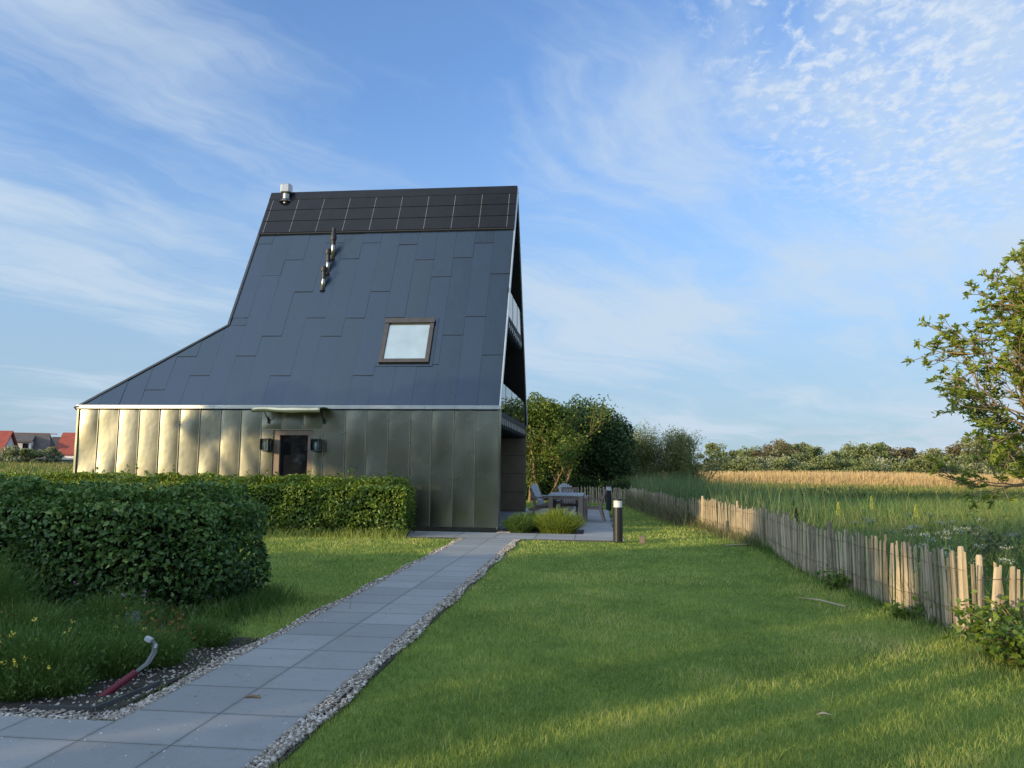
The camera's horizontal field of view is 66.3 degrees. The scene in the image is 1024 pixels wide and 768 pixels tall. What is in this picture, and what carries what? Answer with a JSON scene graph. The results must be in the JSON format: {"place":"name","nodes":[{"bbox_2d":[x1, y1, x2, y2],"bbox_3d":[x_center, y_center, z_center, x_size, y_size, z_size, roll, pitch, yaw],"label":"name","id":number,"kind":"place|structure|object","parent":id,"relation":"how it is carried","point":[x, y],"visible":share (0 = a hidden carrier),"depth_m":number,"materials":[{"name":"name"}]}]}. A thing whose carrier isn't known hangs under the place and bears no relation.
{"place":"outdoors","nodes":[
{"label":"outdoors","id":0,"kind":"place"},
{"bbox_2d":[0,461,72,473],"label":"field grass","id":1,"kind":"structure","parent":0,"point":[49,466],"depth_m":105.01,"materials":[{"name":"plant"}]},
{"bbox_2d":[0,633,258,719],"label":"flower bed","id":2,"kind":"object","parent":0,"point":[92,694],"visible":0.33,"depth_m":5.63,"materials":[{"name":"soil"}]},
{"bbox_2d":[0,542,60,635],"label":"garden plant","id":3,"kind":"object","parent":2,"relation":"on","point":[5,595],"visible":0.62,"depth_m":7.20,"materials":[{"name":"plant"}]},
{"bbox_2d":[0,619,66,661],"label":"garden plant","id":4,"kind":"object","parent":2,"relation":"on","point":[7,634],"visible":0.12,"depth_m":5.88,"materials":[{"name":"green plant"}]},
{"bbox_2d":[0,655,77,703],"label":"garden plant","id":5,"kind":"object","parent":2,"relation":"on","point":[14,688],"visible":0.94,"depth_m":5.26,"materials":[{"name":"green plant"}]},
{"bbox_2d":[0,594,99,657],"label":"garden plant","id":6,"kind":"object","parent":2,"relation":"on","point":[47,618],"visible":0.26,"depth_m":6.47,"materials":[{"name":"plant"}]},
{"bbox_2d":[0,617,118,687],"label":"garden plant","id":7,"kind":"object","parent":2,"relation":"on","point":[40,654],"visible":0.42,"depth_m":5.60,"materials":[{"name":"green plant"}]},
{"bbox_2d":[21,657,104,698],"bbox_3d":[-3.123,2.048,5.439,0.603,0.292,0.543,0,-6,6],"label":"garden plant","id":8,"kind":"object","parent":2,"relation":"on","point":[68,688],"visible":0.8,"depth_m":5.38,"materials":[{"name":"green plant"}]},
{"bbox_2d":[25,681,160,710],"bbox_3d":[-2.725,2.122,5.244,0.850,0.050,0.354,6,-8,-44],"label":"edging strip","id":9,"kind":"object","parent":2,"relation":"on","point":[90,708],"visible":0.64,"depth_m":5.07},
{"bbox_2d":[42,610,170,647],"bbox_3d":[-3.330,2.085,6.462,1.050,0.441,1.029,0,-6,6],"label":"garden plant","id":10,"kind":"object","parent":2,"relation":"on","point":[110,625],"visible":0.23,"depth_m":6.48,"materials":[{"name":"green plant"}]},
{"bbox_2d":[45,581,171,632],"bbox_3d":[-3.750,2.116,7.313,1.139,0.536,1.043,0,-6,6],"label":"garden plant","id":11,"kind":"object","parent":2,"relation":"on","point":[97,608],"visible":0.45,"depth_m":7.26,"materials":[{"name":"green plant"}]},
{"bbox_2d":[56,625,162,679],"bbox_3d":[-3.051,2.039,5.934,0.788,0.420,0.742,0,-6,6],"label":"garden plant","id":12,"kind":"object","parent":2,"relation":"on","point":[121,665],"visible":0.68,"depth_m":5.86,"materials":[{"name":"plant"}]},
{"bbox_2d":[97,636,157,695],"bbox_3d":[-2.736,2.022,5.546,0.087,0.395,0.469,-3,-7,28],"label":"cable conduit","id":13,"kind":"object","parent":2,"relation":"on","point":[122,681],"visible":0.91,"depth_m":5.56,"materials":[{"name":"plastic"}]},
{"bbox_2d":[21,645,240,710],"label":"shell chips","id":14,"kind":"object","parent":2,"relation":"on","point":[151,681],"visible":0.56,"depth_m":5.77,"materials":[{"name":"gravel"}]},
{"bbox_2d":[112,625,200,669],"bbox_3d":[-2.828,2.094,6.230,0.777,0.368,0.717,0,-6,6],"label":"garden plant","id":15,"kind":"object","parent":2,"relation":"on","point":[168,656],"visible":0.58,"depth_m":6.19,"materials":[{"name":"plant"}]},
{"bbox_2d":[125,600,199,649],"bbox_3d":[-2.979,2.067,6.644,0.628,0.437,0.585,3,-6,-20],"label":"spurge plant","id":16,"kind":"object","parent":2,"relation":"on","point":[159,621],"visible":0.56,"depth_m":6.64,"materials":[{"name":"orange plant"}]},
{"bbox_2d":[163,614,248,648],"bbox_3d":[-2.711,2.193,6.935,0.748,0.320,0.731,6,-8,-43],"label":"garden plant","id":17,"kind":"object","parent":2,"relation":"on","point":[209,634],"visible":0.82,"depth_m":6.88,"materials":[{"name":"plant"}]},
{"bbox_2d":[13,579,350,632],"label":"hedge foot grass","id":18,"kind":"structure","parent":0,"point":[247,605],"depth_m":8.25,"materials":[{"name":"plant"}]},
{"bbox_2d":[0,538,513,767],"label":"path","id":19,"kind":"structure","parent":0,"point":[299,664],"depth_m":5.37,"materials":[{"name":"grey concrete"}]},
{"bbox_2d":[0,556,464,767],"bbox_3d":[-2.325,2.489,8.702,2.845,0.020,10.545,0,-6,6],"label":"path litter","id":20,"kind":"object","parent":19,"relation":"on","point":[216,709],"visible":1,"depth_m":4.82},
{"bbox_2d":[0,515,624,767],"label":"gravel","id":21,"kind":"structure","parent":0,"point":[278,748],"depth_m":5.75,"materials":[{"name":"gravel"}]},
{"bbox_2d":[250,525,406,539],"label":"long grass","id":22,"kind":"structure","parent":0,"point":[385,535],"depth_m":17.61,"materials":[{"name":"plant"}]},
{"bbox_2d":[2,464,971,619],"bbox_3d":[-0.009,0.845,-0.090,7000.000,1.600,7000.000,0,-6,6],"label":"ground","id":23,"kind":"structure","parent":0,"point":[72,472],"depth_m":103.92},
{"bbox_2d":[0,431,21,461],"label":"red roofed house","id":24,"kind":"structure","parent":23,"relation":"on","point":[7,438],"depth_m":149.56,"materials":[{"name":"tile"}]},
{"bbox_2d":[0,445,28,462],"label":"village bush","id":25,"kind":"object","parent":23,"relation":"on","point":[3,454],"visible":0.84,"depth_m":143.27,"materials":[{"name":"green plant"}]},
{"bbox_2d":[5,448,43,463],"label":"village bush","id":26,"kind":"object","parent":23,"relation":"on","point":[32,454],"visible":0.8,"depth_m":143.49,"materials":[{"name":"green plant"}]},
{"bbox_2d":[14,432,57,462],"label":"thatched house","id":27,"kind":"structure","parent":23,"relation":"on","point":[37,441],"depth_m":160.12,"materials":[{"name":"grey brick"}]},
{"bbox_2d":[38,446,63,463],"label":"village bush","id":28,"kind":"object","parent":23,"relation":"on","point":[48,452],"visible":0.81,"depth_m":149.42,"materials":[{"name":"green plant"}]},
{"bbox_2d":[53,432,74,463],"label":"white walled house","id":29,"kind":"structure","parent":23,"relation":"on","point":[66,444],"depth_m":161.38,"materials":[{"name":"red tile"}]},
{"bbox_2d":[526,471,558,499],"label":"dark shrub","id":30,"kind":"object","parent":23,"relation":"on","point":[545,489],"visible":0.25,"depth_m":38.51,"materials":[{"name":"green plant"}]},
{"bbox_2d":[526,392,622,502],"bbox_3d":[1.404,3.008,36.968,7.604,5.333,5.203,-2,-7,22],"label":"elder tree","id":31,"kind":"object","parent":23,"relation":"on","point":[551,433],"visible":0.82,"depth_m":36.22,"materials":[{"name":"green plant"}]},
{"bbox_2d":[549,473,605,500],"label":"dark shrub","id":32,"kind":"object","parent":23,"relation":"on","point":[574,483],"visible":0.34,"depth_m":38.06,"materials":[{"name":"green plant"}]},
{"bbox_2d":[543,394,643,486],"bbox_3d":[3.739,3.259,39.981,5.947,5.508,5.037,0,-6,6],"label":"dark tree","id":33,"kind":"object","parent":23,"relation":"on","point":[608,456],"visible":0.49,"depth_m":38.73,"materials":[{"name":"green plant"}]},
{"bbox_2d":[588,477,636,501],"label":"dark shrub","id":34,"kind":"object","parent":23,"relation":"on","point":[617,483],"visible":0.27,"depth_m":37.39,"materials":[{"name":"green plant"}]},
{"bbox_2d":[621,420,732,486],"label":"willow shrub","id":35,"kind":"object","parent":23,"relation":"on","point":[675,454],"visible":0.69,"depth_m":43.80,"materials":[{"name":"green plant"}]},
{"bbox_2d":[698,443,752,471],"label":"woodland tree","id":36,"kind":"object","parent":23,"relation":"on","point":[741,452],"visible":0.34,"depth_m":155.30,"materials":[{"name":"green plant"}]},
{"bbox_2d":[719,459,748,472],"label":"willow bush","id":37,"kind":"object","parent":23,"relation":"on","point":[734,464],"visible":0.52,"depth_m":131.29,"materials":[{"name":"green plant"}]},
{"bbox_2d":[737,456,775,473],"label":"willow bush","id":38,"kind":"object","parent":23,"relation":"on","point":[753,463],"visible":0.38,"depth_m":127.45,"materials":[{"name":"green plant"}]},
{"bbox_2d":[736,455,792,472],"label":"willow bush","id":39,"kind":"object","parent":23,"relation":"on","point":[762,460],"visible":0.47,"depth_m":128.87,"materials":[{"name":"green plant"}]},
{"bbox_2d":[750,438,792,467],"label":"woodland tree","id":40,"kind":"object","parent":23,"relation":"on","point":[779,446],"visible":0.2,"depth_m":163.62,"materials":[{"name":"green plant"}]},
{"bbox_2d":[744,439,804,463],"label":"woodland tree","id":41,"kind":"object","parent":23,"relation":"on","point":[759,453],"visible":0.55,"depth_m":154.01,"materials":[{"name":"green plant"}]},
{"bbox_2d":[761,454,809,471],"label":"willow bush","id":42,"kind":"object","parent":23,"relation":"on","point":[770,458],"visible":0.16,"depth_m":132.43,"materials":[{"name":"green plant"}]},
{"bbox_2d":[770,457,812,474],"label":"willow bush","id":43,"kind":"object","parent":23,"relation":"on","point":[787,461],"visible":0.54,"depth_m":125.38,"materials":[{"name":"green plant"}]},
{"bbox_2d":[774,442,808,463],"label":"woodland tree","id":44,"kind":"object","parent":23,"relation":"on","point":[800,445],"visible":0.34,"depth_m":161.62,"materials":[{"name":"green plant"}]},
{"bbox_2d":[788,445,820,462],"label":"woodland tree","id":45,"kind":"object","parent":23,"relation":"on","point":[805,455],"visible":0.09,"depth_m":159.79,"materials":[{"name":"green plant"}]},
{"bbox_2d":[792,445,840,468],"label":"woodland tree","id":46,"kind":"object","parent":23,"relation":"on","point":[814,453],"visible":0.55,"depth_m":145.25,"materials":[{"name":"green plant"}]},
{"bbox_2d":[622,464,1023,534],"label":"reeds","id":47,"kind":"object","parent":23,"relation":"on","point":[671,486],"visible":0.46,"depth_m":23.46,"materials":[{"name":"plant"}]},
{"bbox_2d":[806,455,844,473],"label":"willow bush","id":48,"kind":"object","parent":23,"relation":"on","point":[830,463],"visible":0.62,"depth_m":127.54,"materials":[{"name":"green plant"}]},
{"bbox_2d":[820,450,851,467],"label":"woodland tree","id":49,"kind":"object","parent":23,"relation":"on","point":[835,453],"visible":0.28,"depth_m":149.80,"materials":[{"name":"green plant"}]},
{"bbox_2d":[648,470,1023,489],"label":"golden reeds","id":50,"kind":"object","parent":23,"relation":"on","point":[874,478],"visible":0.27,"depth_m":78.94,"materials":[{"name":"plant"}]},
{"bbox_2d":[792,484,880,499],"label":"grass","id":51,"kind":"structure","parent":23,"relation":"on","point":[836,493],"depth_m":39.17,"materials":[{"name":"green plant"}]},
{"bbox_2d":[823,455,861,470],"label":"willow bush","id":52,"kind":"object","parent":23,"relation":"on","point":[848,462],"visible":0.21,"depth_m":130.52,"materials":[{"name":"green plant"}]},
{"bbox_2d":[835,441,873,456],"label":"woodland tree","id":53,"kind":"object","parent":23,"relation":"on","point":[849,447],"visible":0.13,"depth_m":156.44,"materials":[{"name":"green plant"}]},
{"bbox_2d":[839,442,885,471],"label":"woodland tree","id":54,"kind":"object","parent":23,"relation":"on","point":[863,449],"visible":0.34,"depth_m":147.73,"materials":[{"name":"green plant"}]},
{"bbox_2d":[851,517,879,571],"bbox_3d":[5.207,2.466,11.593,0.527,0.976,0.742,0,-6,6],"label":"cow parsley","id":55,"kind":"object","parent":23,"relation":"on","point":[873,520],"visible":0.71,"depth_m":11.67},
{"bbox_2d":[848,454,892,474],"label":"willow bush","id":56,"kind":"object","parent":23,"relation":"on","point":[866,463],"visible":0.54,"depth_m":120.62,"materials":[{"name":"green plant"}]},
{"bbox_2d":[864,442,904,469],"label":"woodland tree","id":57,"kind":"object","parent":23,"relation":"on","point":[877,447],"visible":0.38,"depth_m":144.31,"materials":[{"name":"green plant"}]},
{"bbox_2d":[869,455,899,471],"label":"willow bush","id":58,"kind":"object","parent":23,"relation":"on","point":[884,464],"visible":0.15,"depth_m":127.99,"materials":[{"name":"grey plant"}]},
{"bbox_2d":[880,447,913,465],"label":"woodland tree","id":59,"kind":"object","parent":23,"relation":"on","point":[905,453],"visible":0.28,"depth_m":145.39,"materials":[{"name":"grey plant"}]},
{"bbox_2d":[864,456,937,474],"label":"willow bush","id":60,"kind":"object","parent":23,"relation":"on","point":[897,467],"visible":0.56,"depth_m":120.58,"materials":[{"name":"green plant"}]},
{"bbox_2d":[882,525,920,576],"bbox_3d":[5.241,2.374,10.511,0.618,0.972,0.557,2,-6,-16],"label":"cow parsley","id":61,"kind":"object","parent":23,"relation":"on","point":[891,531],"visible":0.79,"depth_m":10.48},
{"bbox_2d":[884,489,947,500],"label":"bramble bush","id":62,"kind":"object","parent":23,"relation":"on","point":[917,495],"visible":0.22,"depth_m":40.85,"materials":[{"name":"green plant"}]},
{"bbox_2d":[895,533,951,593],"bbox_3d":[4.846,2.264,9.168,0.620,1.061,0.713,3,-6,-21],"label":"cow parsley","id":63,"kind":"object","parent":23,"relation":"on","point":[925,538],"visible":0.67,"depth_m":9.08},
{"bbox_2d":[907,513,956,562],"bbox_3d":[5.692,2.360,10.861,0.763,1.151,0.609,2,-6,-17],"label":"cow parsley","id":64,"kind":"object","parent":23,"relation":"on","point":[918,551],"visible":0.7,"depth_m":10.85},
{"bbox_2d":[909,455,956,474],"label":"willow bush","id":65,"kind":"object","parent":23,"relation":"on","point":[915,462],"visible":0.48,"depth_m":117.48,"materials":[{"name":"green plant"}]},
{"bbox_2d":[921,448,964,469],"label":"woodland tree","id":66,"kind":"object","parent":23,"relation":"on","point":[933,451],"visible":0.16,"depth_m":139.39,"materials":[{"name":"green plant"}]},
{"bbox_2d":[925,526,968,578],"bbox_3d":[5.341,2.276,9.710,0.580,1.033,0.653,0,-6,6],"label":"cow parsley","id":67,"kind":"object","parent":23,"relation":"on","point":[957,531],"visible":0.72,"depth_m":9.69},
{"bbox_2d":[913,543,985,620],"bbox_3d":[4.663,2.186,8.391,0.617,1.012,0.635,0,-6,6],"label":"cow parsley","id":68,"kind":"object","parent":23,"relation":"on","point":[979,547],"visible":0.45,"depth_m":8.35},
{"bbox_2d":[945,443,971,465],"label":"woodland tree","id":69,"kind":"object","parent":23,"relation":"on","point":[955,449],"visible":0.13,"depth_m":146.68,"materials":[{"name":"green plant"}]},
{"bbox_2d":[933,518,985,568],"bbox_3d":[5.856,2.283,10.233,0.770,1.088,0.585,0,-6,6],"label":"cow parsley","id":70,"kind":"object","parent":23,"relation":"on","point":[966,540],"visible":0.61,"depth_m":10.20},
{"bbox_2d":[935,520,988,563],"bbox_3d":[6.272,2.461,11.034,0.660,1.066,0.573,0,-6,6],"label":"cow parsley","id":71,"kind":"object","parent":23,"relation":"on","point":[956,539],"visible":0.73,"depth_m":11.04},
{"bbox_2d":[901,239,1023,509],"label":"elder tree","id":72,"kind":"object","parent":23,"relation":"on","point":[1010,438],"visible":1,"depth_m":8.93,"materials":[{"name":"green plant"}]},
{"bbox_2d":[927,506,1009,527],"bbox_3d":[12.463,3.610,21.506,1.982,0.853,1.887,1,-6,-6],"label":"bramble bush","id":73,"kind":"object","parent":23,"relation":"on","point":[977,517],"visible":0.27,"depth_m":21.21,"materials":[{"name":"green plant"}]},
{"bbox_2d":[954,437,999,462],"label":"woodland tree","id":74,"kind":"object","parent":23,"relation":"on","point":[970,445],"visible":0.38,"depth_m":143.96,"materials":[{"name":"green plant"}]},
{"bbox_2d":[930,523,1023,571],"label":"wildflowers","id":75,"kind":"object","parent":23,"relation":"on","point":[998,536],"visible":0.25,"depth_m":11.86,"materials":[{"name":"green plant"}]},
{"bbox_2d":[956,453,1003,474],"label":"willow bush","id":76,"kind":"object","parent":23,"relation":"on","point":[967,459],"visible":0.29,"depth_m":114.82,"materials":[{"name":"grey plant"}]},
{"bbox_2d":[957,460,1012,477],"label":"willow bush","id":77,"kind":"object","parent":23,"relation":"on","point":[985,468],"visible":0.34,"depth_m":113.78,"materials":[{"name":"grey plant"}]},
{"bbox_2d":[967,545,1022,607],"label":"cow parsley","id":78,"kind":"object","parent":23,"relation":"on","point":[1010,563],"visible":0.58,"depth_m":8.05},
{"bbox_2d":[971,555,1023,638],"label":"paling fence","id":79,"kind":"object","parent":23,"relation":"on","point":[997,589],"visible":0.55,"depth_m":7.42,"materials":[{"name":"wood"}]},
{"bbox_2d":[997,531,1023,581],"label":"cow parsley","id":80,"kind":"object","parent":23,"relation":"on","point":[1016,535],"visible":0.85,"depth_m":10.06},
{"bbox_2d":[393,508,612,541],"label":"terrace","id":81,"kind":"structure","parent":0,"point":[596,529],"depth_m":18.44,"materials":[{"name":"concrete"}]},
{"bbox_2d":[529,488,547,513],"bbox_3d":[0.867,3.654,23.887,0.679,0.964,0.600,0,-6,2],"label":"garden chair","id":82,"kind":"object","parent":81,"relation":"on","point":[538,505],"visible":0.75,"depth_m":23.65,"materials":[{"name":"grey wood"}]},
{"bbox_2d":[528,483,559,510],"bbox_3d":[1.219,4.144,28.577,1.138,1.022,0.810,-2,-7,24],"label":"adirondack chair","id":83,"kind":"object","parent":81,"relation":"on","point":[536,490],"visible":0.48,"depth_m":28.62,"materials":[{"name":"grey wood"}]},
{"bbox_2d":[548,492,583,518],"bbox_3d":[1.660,3.716,23.696,1.000,0.800,2.100,0,-6,6],"label":"garden table","id":84,"kind":"object","parent":81,"relation":"on","point":[554,496],"visible":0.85,"depth_m":22.74,"materials":[{"name":"grey wood"}]},
{"bbox_2d":[560,487,577,517],"bbox_3d":[1.835,3.792,25.094,0.600,0.964,0.679,0,-6,6],"label":"garden chair","id":85,"kind":"object","parent":81,"relation":"on","point":[571,503],"visible":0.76,"depth_m":25.25,"materials":[{"name":"grey wood"}]},
{"bbox_2d":[557,483,589,510],"bbox_3d":[2.231,4.210,29.095,0.810,1.022,1.138,5,-7,-35],"label":"adirondack chair","id":86,"kind":"object","parent":81,"relation":"on","point":[559,487],"visible":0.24,"depth_m":29.34,"materials":[{"name":"grey wood"}]},
{"bbox_2d":[583,489,606,521],"bbox_3d":[2.466,3.604,23.260,0.679,0.964,0.600,-1,-6,10],"label":"garden chair","id":87,"kind":"object","parent":81,"relation":"on","point":[599,508],"visible":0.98,"depth_m":23.03,"materials":[{"name":"grey wood"}]},
{"bbox_2d":[0,0,1023,469],"label":"sky","id":88,"kind":"structure","parent":0,"point":[740,220],"materials":[{"name":"blue"}]},
{"bbox_2d":[16,499,1023,767],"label":"lawn","id":89,"kind":"structure","parent":0,"point":[788,601],"depth_m":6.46,"materials":[{"name":"plant"}]},
{"bbox_2d":[0,472,272,617],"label":"hedge","id":90,"kind":"object","parent":89,"relation":"on","point":[140,541],"visible":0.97,"depth_m":8.41,"materials":[{"name":"green plant"}]},
{"bbox_2d":[1,463,416,535],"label":"hedge","id":91,"kind":"object","parent":89,"relation":"on","point":[387,502],"visible":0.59,"depth_m":18.09,"materials":[{"name":"green plant"}]},
{"bbox_2d":[73,183,527,532],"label":"metal house","id":92,"kind":"structure","parent":89,"relation":"on","point":[369,333],"depth_m":21.05,"materials":[{"name":"metal"}]},
{"bbox_2d":[272,430,313,487],"bbox_3d":[-5.635,2.440,20.198,1.066,2.490,0.180,0,-6,6],"label":"door","id":93,"kind":"structure","parent":92,"relation":"in","point":[292,454],"depth_m":20.24,"materials":[{"name":"brown glass"}]},
{"bbox_2d":[606,486,610,510],"bbox_3d":[3.666,4.327,29.732,0.208,0.938,0.208,0,-6,6],"label":"bollard light","id":94,"kind":"object","parent":89,"relation":"on","point":[608,498],"visible":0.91,"depth_m":29.65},
{"bbox_2d":[613,499,622,542],"bbox_3d":[2.298,2.964,17.008,0.208,0.938,0.208,0,-6,6],"label":"bollard light","id":95,"kind":"object","parent":89,"relation":"on","point":[617,522],"visible":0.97,"depth_m":16.93,"materials":[{"name":"metal"}]},
{"bbox_2d":[578,486,686,519],"bbox_3d":[5.004,4.417,29.686,1.933,0.877,13.712,1,-6,-8],"label":"paling fence","id":96,"kind":"object","parent":89,"relation":"on","point":[663,496],"visible":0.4,"depth_m":30.82,"materials":[{"name":"wood"}]},
{"bbox_2d":[611,489,759,546],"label":"dry stalks","id":97,"kind":"object","parent":89,"relation":"on","point":[641,504],"visible":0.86,"depth_m":23.35,"materials":[{"name":"plant"}]},
{"bbox_2d":[689,496,969,637],"bbox_3d":[4.939,2.845,15.068,0.447,0.920,15.136,0,-6,3],"label":"paling fence","id":98,"kind":"object","parent":89,"relation":"on","point":[810,550],"visible":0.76,"depth_m":10.19,"materials":[{"name":"wood"}]},
{"bbox_2d":[682,515,982,644],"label":"weeds","id":99,"kind":"object","parent":89,"relation":"on","point":[759,546],"visible":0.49,"depth_m":10.18,"materials":[{"name":"plant"}]},
{"bbox_2d":[816,565,853,590],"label":"bramble bush","id":100,"kind":"object","parent":89,"relation":"on","point":[836,581],"visible":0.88,"depth_m":10.62,"materials":[{"name":"green plant"}]},
{"bbox_2d":[876,596,925,618],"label":"bramble bush","id":101,"kind":"object","parent":89,"relation":"on","point":[904,611],"visible":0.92,"depth_m":8.57,"materials":[{"name":"green plant"}]},
{"bbox_2d":[942,589,1023,667],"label":"bramble bush","id":102,"kind":"object","parent":89,"relation":"on","point":[999,635],"visible":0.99,"depth_m":6.67,"materials":[{"name":"green plant"}]},
{"bbox_2d":[500,528,583,533],"bbox_3d":[0.746,3.718,19.613,2.100,0.056,1.570,0,-6,6],"label":"lavender bed","id":103,"kind":"object","parent":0,"point":[576,532],"visible":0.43,"depth_m":19.43,"materials":[{"name":"plant"}]},
{"bbox_2d":[500,511,536,532],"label":"lavender bush","id":104,"kind":"object","parent":103,"relation":"on","point":[515,523],"visible":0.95,"depth_m":19.16,"materials":[{"name":"plant"}]},
{"bbox_2d":[527,507,587,533],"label":"lavender bush","id":105,"kind":"object","parent":103,"relation":"on","point":[557,522],"visible":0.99,"depth_m":19.04,"materials":[{"name":"plant"}]},
{"bbox_2d":[599,479,1023,503],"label":"meadow grass","id":106,"kind":"structure","parent":0,"point":[950,490],"depth_m":52.34,"materials":[{"name":"plant"}]},
{"bbox_2d":[625,488,1023,623],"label":"marsh grass","id":107,"kind":"structure","parent":0,"point":[901,537],"depth_m":19.22,"materials":[{"name":"plant"}]},
{"bbox_2d":[743,493,1023,552],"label":"seeding grass","id":108,"kind":"structure","parent":0,"point":[903,522],"depth_m":18.91,"materials":[{"name":"plant"}]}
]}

